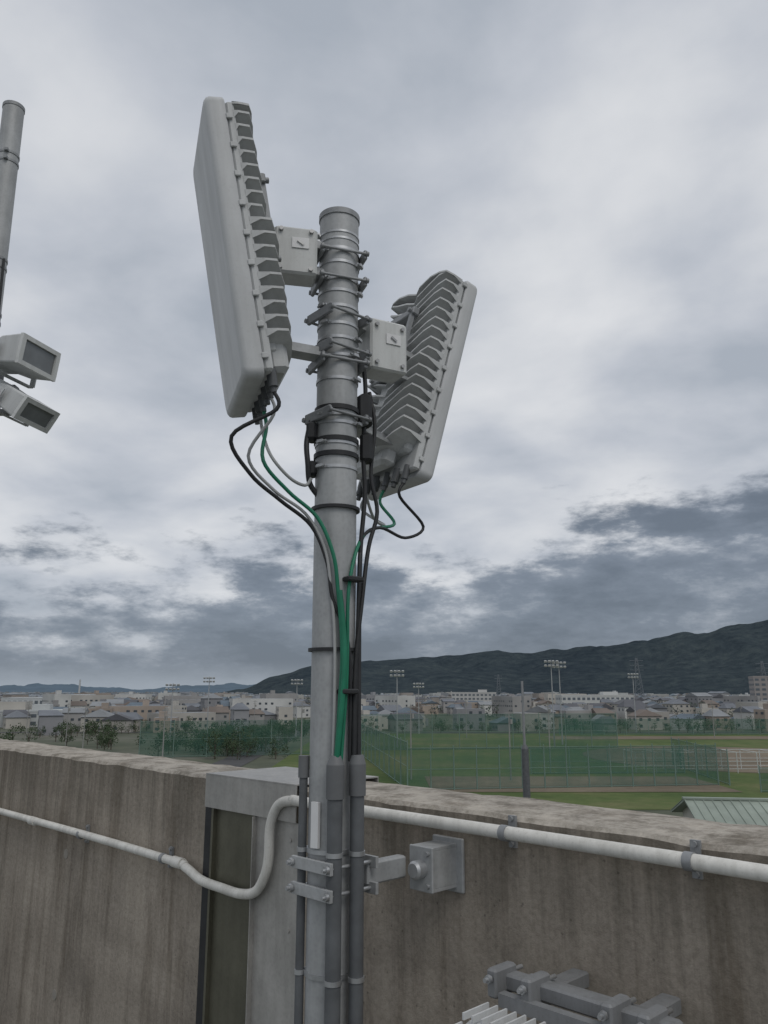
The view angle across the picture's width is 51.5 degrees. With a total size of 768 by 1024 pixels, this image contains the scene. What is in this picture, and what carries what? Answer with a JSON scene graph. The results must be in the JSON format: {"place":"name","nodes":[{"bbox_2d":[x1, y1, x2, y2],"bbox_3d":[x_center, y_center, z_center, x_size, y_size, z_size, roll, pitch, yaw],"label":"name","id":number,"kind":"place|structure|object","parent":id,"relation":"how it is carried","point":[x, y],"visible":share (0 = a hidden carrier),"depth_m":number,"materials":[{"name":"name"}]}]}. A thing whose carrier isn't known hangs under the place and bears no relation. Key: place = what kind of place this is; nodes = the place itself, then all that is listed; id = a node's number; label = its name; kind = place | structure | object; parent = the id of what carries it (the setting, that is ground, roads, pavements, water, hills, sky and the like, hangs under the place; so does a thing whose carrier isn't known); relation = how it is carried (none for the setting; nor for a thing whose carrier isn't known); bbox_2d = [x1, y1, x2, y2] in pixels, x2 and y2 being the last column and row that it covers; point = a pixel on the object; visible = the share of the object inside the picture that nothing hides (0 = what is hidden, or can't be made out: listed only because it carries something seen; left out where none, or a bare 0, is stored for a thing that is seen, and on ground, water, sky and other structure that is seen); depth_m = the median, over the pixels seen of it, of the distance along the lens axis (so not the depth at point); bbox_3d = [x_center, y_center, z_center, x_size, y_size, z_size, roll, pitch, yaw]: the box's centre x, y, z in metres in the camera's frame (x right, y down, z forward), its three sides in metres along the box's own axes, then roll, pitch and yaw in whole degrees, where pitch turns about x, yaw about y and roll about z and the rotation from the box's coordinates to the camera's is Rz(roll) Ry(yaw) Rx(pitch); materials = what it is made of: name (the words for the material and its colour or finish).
{"place":"outdoors","nodes":[
{"label":"outdoors","id":0,"kind":"place"},
{"bbox_2d":[0,683,254,692],"bbox_3d":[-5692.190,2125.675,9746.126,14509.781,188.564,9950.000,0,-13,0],"label":"background hills","id":1,"kind":"structure","parent":0,"point":[36,687],"depth_m":11041.54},
{"bbox_2d":[0,712,767,816],"bbox_3d":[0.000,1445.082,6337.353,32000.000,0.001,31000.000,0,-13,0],"label":"ground","id":2,"kind":"structure","parent":0,"point":[126,743],"depth_m":274.61,"materials":[{"name":"green plant"}]},
{"bbox_2d":[25,701,31,737],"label":"utility pole","id":3,"kind":"object","parent":2,"relation":"on","point":[27,717],"visible":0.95,"depth_m":290.57,"materials":[{"name":"concrete"}]},
{"bbox_2d":[0,704,62,726],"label":"warehouse","id":4,"kind":"structure","parent":2,"relation":"on","point":[33,712],"depth_m":379.01,"materials":[{"name":"grey concrete"}]},
{"bbox_2d":[30,714,36,724],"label":"windows","id":5,"kind":"structure","parent":4,"relation":"in","point":[32,715],"depth_m":378.37,"materials":[{"name":"grey glass"}]},
{"bbox_2d":[1,694,117,703],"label":"factory building","id":6,"kind":"structure","parent":2,"relation":"on","point":[36,700],"depth_m":620.85,"materials":[{"name":"grey concrete"}]},
{"bbox_2d":[65,704,71,744],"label":"utility pole","id":7,"kind":"object","parent":2,"relation":"on","point":[69,709],"visible":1,"depth_m":251.62,"materials":[{"name":"concrete"}]},
{"bbox_2d":[82,706,88,747],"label":"utility pole","id":8,"kind":"object","parent":2,"relation":"on","point":[86,712],"visible":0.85,"depth_m":212.82,"materials":[{"name":"concrete"}]},
{"bbox_2d":[3,691,247,694],"bbox_3d":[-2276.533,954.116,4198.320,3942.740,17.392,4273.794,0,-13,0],"label":"town","id":9,"kind":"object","parent":2,"relation":"on","point":[112,692],"visible":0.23,"depth_m":3745.36},
{"bbox_2d":[162,708,167,756],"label":"utility pole","id":10,"kind":"object","parent":2,"relation":"on","point":[166,718],"visible":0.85,"depth_m":173.76,"materials":[{"name":"concrete"}]},
{"bbox_2d":[165,683,179,738],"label":"stadium light","id":11,"kind":"object","parent":2,"relation":"on","point":[172,689],"visible":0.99,"depth_m":248.26,"materials":[{"name":"grey metal"}]},
{"bbox_2d":[203,677,214,732],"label":"stadium light","id":12,"kind":"object","parent":2,"relation":"on","point":[209,678],"visible":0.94,"depth_m":302.55,"materials":[{"name":"grey metal"}]},
{"bbox_2d":[138,718,309,757],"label":"net fence","id":13,"kind":"object","parent":2,"relation":"on","point":[149,736],"visible":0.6,"depth_m":206.64,"materials":[{"name":"teal"}]},
{"bbox_2d":[291,679,302,736],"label":"stadium light","id":14,"kind":"object","parent":2,"relation":"on","point":[296,700],"visible":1,"depth_m":292.19,"materials":[{"name":"grey metal"}]},
{"bbox_2d":[299,702,304,754],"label":"utility pole","id":15,"kind":"object","parent":2,"relation":"on","point":[301,729],"visible":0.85,"depth_m":193.04,"materials":[{"name":"concrete"}]},
{"bbox_2d":[1,695,736,720],"bbox_3d":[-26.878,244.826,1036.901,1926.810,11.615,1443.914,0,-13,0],"label":"distant trees","id":16,"kind":"object","parent":2,"relation":"on","point":[489,707],"visible":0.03,"depth_m":478.71,"materials":[{"name":"green plant"}]},
{"bbox_2d":[0,691,749,704],"bbox_3d":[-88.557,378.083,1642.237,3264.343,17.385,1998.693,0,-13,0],"label":"distant town","id":17,"kind":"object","parent":2,"relation":"on","point":[437,697],"visible":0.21,"depth_m":1379.48},
{"bbox_2d":[0,715,766,759],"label":"tree belt","id":18,"kind":"object","parent":2,"relation":"on","point":[227,745],"visible":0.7,"depth_m":240.57,"materials":[{"name":"green plant"}]},
{"bbox_2d":[0,690,767,735],"bbox_3d":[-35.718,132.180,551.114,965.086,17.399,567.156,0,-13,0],"label":"town buildings","id":19,"kind":"structure","parent":2,"relation":"on","point":[129,708],"depth_m":390.17,"materials":[{"name":"beige concrete"}]},
{"bbox_2d":[361,723,407,785],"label":"net fence","id":20,"kind":"object","parent":2,"relation":"on","point":[389,759],"visible":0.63,"depth_m":165.70,"materials":[{"name":"teal"}]},
{"bbox_2d":[390,670,403,744],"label":"stadium light","id":21,"kind":"object","parent":2,"relation":"on","point":[395,671],"visible":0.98,"depth_m":243.54,"materials":[{"name":"grey metal"}]},
{"bbox_2d":[407,705,413,779],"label":"utility pole","id":22,"kind":"object","parent":2,"relation":"on","point":[411,715],"visible":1,"depth_m":153.84,"materials":[{"name":"concrete"}]},
{"bbox_2d":[413,683,423,733],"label":"stadium light","id":23,"kind":"object","parent":2,"relation":"on","point":[418,686],"visible":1,"depth_m":321.46,"materials":[{"name":"grey metal"}]},
{"bbox_2d":[451,690,495,701],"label":"office building","id":24,"kind":"structure","parent":2,"relation":"on","point":[482,695],"depth_m":790.25,"materials":[{"name":"white concrete"}]},
{"bbox_2d":[451,694,494,699],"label":"windows","id":25,"kind":"structure","parent":24,"relation":"in","point":[452,694],"depth_m":790.42,"materials":[{"name":"grey glass"}]},
{"bbox_2d":[361,712,617,749],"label":"net fence","id":26,"kind":"object","parent":2,"relation":"on","point":[599,731],"visible":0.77,"depth_m":234.72,"materials":[{"name":"teal"}]},
{"bbox_2d":[495,674,501,695],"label":"transmission pylon","id":27,"kind":"object","parent":2,"relation":"on","point":[497,678],"visible":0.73,"depth_m":1839.22,"materials":[{"name":"metal"}]},
{"bbox_2d":[504,710,512,760],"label":"utility pole","id":28,"kind":"object","parent":2,"relation":"on","point":[510,720],"visible":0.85,"depth_m":152.45,"materials":[{"name":"concrete"}]},
{"bbox_2d":[521,681,530,797],"bbox_3d":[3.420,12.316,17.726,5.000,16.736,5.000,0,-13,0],"label":"weather instrument pole","id":29,"kind":"object","parent":2,"relation":"on","point":[525,771],"visible":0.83,"depth_m":19.09,"materials":[{"name":"metal"}]},
{"bbox_2d":[545,702,550,757],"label":"utility pole","id":30,"kind":"object","parent":2,"relation":"on","point":[549,710],"visible":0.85,"depth_m":193.37,"materials":[{"name":"concrete"}]},
{"bbox_2d":[544,660,558,746],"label":"stadium light","id":31,"kind":"object","parent":2,"relation":"on","point":[545,661],"visible":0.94,"depth_m":244.05,"materials":[{"name":"grey metal"}]},
{"bbox_2d":[552,661,565,744],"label":"stadium light","id":32,"kind":"object","parent":2,"relation":"on","point":[558,663],"visible":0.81,"depth_m":255.73,"materials":[{"name":"grey metal"}]},
{"bbox_2d":[408,743,719,789],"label":"net fence","id":33,"kind":"object","parent":2,"relation":"on","point":[620,780],"visible":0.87,"depth_m":140.04,"materials":[{"name":"teal"}]},
{"bbox_2d":[555,692,634,703],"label":"school building","id":34,"kind":"structure","parent":2,"relation":"on","point":[587,698],"depth_m":634.62,"materials":[{"name":"white concrete"}]},
{"bbox_2d":[556,697,633,703],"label":"windows","id":35,"kind":"structure","parent":34,"relation":"in","point":[599,697],"depth_m":635.20,"materials":[{"name":"grey glass"}]},
{"bbox_2d":[425,736,767,791],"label":"dirt infield","id":36,"kind":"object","parent":2,"relation":"on","point":[553,783],"visible":0.67,"depth_m":155.34,"materials":[{"name":"brown soil"}]},
{"bbox_2d":[530,746,684,773],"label":"net fence","id":37,"kind":"object","parent":2,"relation":"on","point":[562,757],"visible":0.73,"depth_m":163.77,"materials":[{"name":"teal"}]},
{"bbox_2d":[628,673,637,731],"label":"stadium light","id":38,"kind":"object","parent":2,"relation":"on","point":[632,674],"visible":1,"depth_m":331.66,"materials":[{"name":"grey metal"}]},
{"bbox_2d":[629,658,644,696],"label":"transmission pylon","id":39,"kind":"object","parent":2,"relation":"on","point":[635,664],"visible":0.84,"depth_m":1402.61,"materials":[{"name":"metal"}]},
{"bbox_2d":[559,718,767,734],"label":"trees","id":40,"kind":"object","parent":2,"relation":"on","point":[757,727],"visible":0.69,"depth_m":309.99,"materials":[{"name":"teal plant"}]},
{"bbox_2d":[623,749,767,772],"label":"field shelter frame","id":41,"kind":"object","parent":2,"relation":"on","point":[721,761],"visible":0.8,"depth_m":167.17,"materials":[{"name":"white paint"}]},
{"bbox_2d":[671,737,730,785],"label":"net fence","id":42,"kind":"object","parent":2,"relation":"on","point":[710,750],"visible":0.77,"depth_m":159.74,"materials":[{"name":"teal"}]},
{"bbox_2d":[709,701,714,737],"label":"utility pole","id":43,"kind":"object","parent":2,"relation":"on","point":[711,702],"visible":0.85,"depth_m":290.84,"materials":[{"name":"concrete"}]},
{"bbox_2d":[748,676,767,699],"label":"apartment block","id":44,"kind":"structure","parent":2,"relation":"on","point":[758,685],"depth_m":541.44,"materials":[{"name":"white concrete"}]},
{"bbox_2d":[749,678,767,699],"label":"windows","id":45,"kind":"structure","parent":44,"relation":"in","point":[763,679],"depth_m":541.39,"materials":[{"name":"grey glass"}]},
{"bbox_2d":[755,661,767,675],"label":"transmission pylon","id":46,"kind":"object","parent":2,"relation":"on","point":[761,666],"visible":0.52,"depth_m":1334.78,"materials":[{"name":"metal"}]},
{"bbox_2d":[758,765,767,791],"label":"net fence","id":47,"kind":"object","parent":2,"relation":"on","point":[765,788],"visible":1,"depth_m":133.14,"materials":[{"name":"teal"}]},
{"bbox_3d":[-6.564,8.593,-2.787,14.300,15.022,28.000,12,-18,-43],"label":"rooftop building","id":48,"kind":"object","parent":2,"relation":"on","visible":0},
{"bbox_2d":[0,100,24,415],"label":"floodlight pole","id":49,"kind":"object","parent":48,"relation":"on","point":[12,120],"visible":0.95,"depth_m":4.45,"materials":[{"name":"grey metal"}]},
{"bbox_2d":[0,379,59,433],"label":"floodlight","id":50,"kind":"object","parent":49,"relation":"attached to","point":[23,408],"visible":1,"depth_m":3.87,"materials":[{"name":"metal"}]},
{"bbox_2d":[0,333,60,388],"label":"floodlight","id":51,"kind":"object","parent":49,"relation":"attached to","point":[28,356],"visible":1,"depth_m":3.92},
{"bbox_2d":[302,206,371,1023],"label":"antenna mast","id":52,"kind":"object","parent":48,"relation":"on","point":[334,416],"visible":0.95,"depth_m":2.01,"materials":[{"name":"grey metal"}]},
{"bbox_2d":[193,96,291,424],"bbox_3d":[-0.355,-0.629,2.054,0.156,0.763,0.324,-6,-10,-20],"label":"panel antenna","id":53,"kind":"object","parent":52,"relation":"attached to","point":[248,299],"visible":0.98,"depth_m":1.92,"materials":[{"name":"plastic"}]},
{"bbox_2d":[274,225,330,361],"bbox_3d":[-0.235,-0.580,2.107,0.255,0.348,0.095,4,-13,-19],"label":"tilt bracket","id":54,"kind":"object","parent":52,"relation":"attached to","point":[299,248],"visible":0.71,"depth_m":2.10,"materials":[{"name":"metal"}]},
{"bbox_2d":[229,370,424,761],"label":"antenna cables","id":55,"kind":"object","parent":52,"relation":"attached to","point":[349,687],"visible":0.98,"depth_m":1.95,"materials":[{"name":"black rubber"}]},
{"bbox_2d":[294,755,365,1023],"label":"pole conduits","id":56,"kind":"object","parent":52,"relation":"attached to","point":[333,977],"visible":0.96,"depth_m":1.80,"materials":[{"name":"silver metal"}]},
{"bbox_2d":[357,318,413,445],"bbox_3d":[0.003,-0.370,2.254,0.149,0.323,0.342,-7,-15,30],"label":"tilt bracket","id":57,"kind":"object","parent":52,"relation":"attached to","point":[383,342],"visible":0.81,"depth_m":2.21,"materials":[{"name":"metal"}]},
{"bbox_2d":[357,270,476,500],"bbox_3d":[0.062,-0.395,2.494,0.176,0.733,0.324,26,-24,-27],"label":"panel antenna","id":58,"kind":"object","parent":52,"relation":"attached to","point":[434,315],"visible":0.69,"depth_m":2.38,"materials":[{"name":"plastic"}]},
{"bbox_2d":[0,739,767,1023],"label":"parapet wall","id":59,"kind":"structure","parent":48,"relation":"on","point":[92,932],"depth_m":2.07,"materials":[{"name":"concrete"}]},
{"bbox_2d":[52,849,67,999],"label":"tie hole plugs","id":60,"kind":"object","parent":59,"relation":"attached to","point":[54,994],"visible":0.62,"depth_m":3.34,"materials":[{"name":"grey concrete"}]},
{"bbox_2d":[196,767,378,1023],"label":"expansion joint cover","id":61,"kind":"object","parent":59,"relation":"attached to","point":[246,962],"visible":0.87,"depth_m":2.51,"materials":[{"name":"metal"}]},
{"bbox_2d":[285,834,464,903],"bbox_3d":[-0.024,0.855,1.906,0.420,0.125,0.174,7,-15,-29],"label":"mast wall bracket","id":62,"kind":"object","parent":59,"relation":"attached to","point":[436,863],"visible":0.91,"depth_m":1.90,"materials":[{"name":"metal"}]},
{"bbox_2d":[0,795,767,899],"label":"conduit pipe","id":63,"kind":"object","parent":59,"relation":"attached to","point":[695,862],"depth_m":1.88,"materials":[{"name":"plastic"}]},
{"bbox_2d":[456,961,682,1023],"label":"remote radio unit","id":64,"kind":"object","parent":59,"relation":"attached to","point":[537,995],"visible":1,"depth_m":1.48,"materials":[{"name":"paint"}]},
{"bbox_2d":[0,724,767,766],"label":"road","id":65,"kind":"structure","parent":0,"point":[233,760],"depth_m":275.96,"materials":[{"name":"grey asphalt"}]},
{"bbox_2d":[0,0,767,689],"label":"sky","id":66,"kind":"structure","parent":0,"point":[596,170],"materials":[{"name":"grey"}]},
{"bbox_2d":[218,620,767,694],"bbox_3d":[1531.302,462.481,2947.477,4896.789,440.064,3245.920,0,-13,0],"label":"hills","id":67,"kind":"structure","parent":0,"point":[726,658],"depth_m":3241.48,"materials":[{"name":"green plant"}]},
{"bbox_2d":[271,734,767,809],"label":"grass field","id":68,"kind":"structure","parent":0,"point":[747,784],"depth_m":186.22,"materials":[{"name":"green plant"}]},
{"bbox_2d":[683,807,693,817],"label":"walls","id":69,"kind":"structure","parent":0,"point":[687,813],"depth_m":60.20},
{"bbox_2d":[671,797,767,825],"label":"roof","id":70,"kind":"structure","parent":69,"relation":"on","point":[734,810],"depth_m":56.18,"materials":[{"name":"green metal"}]}
]}

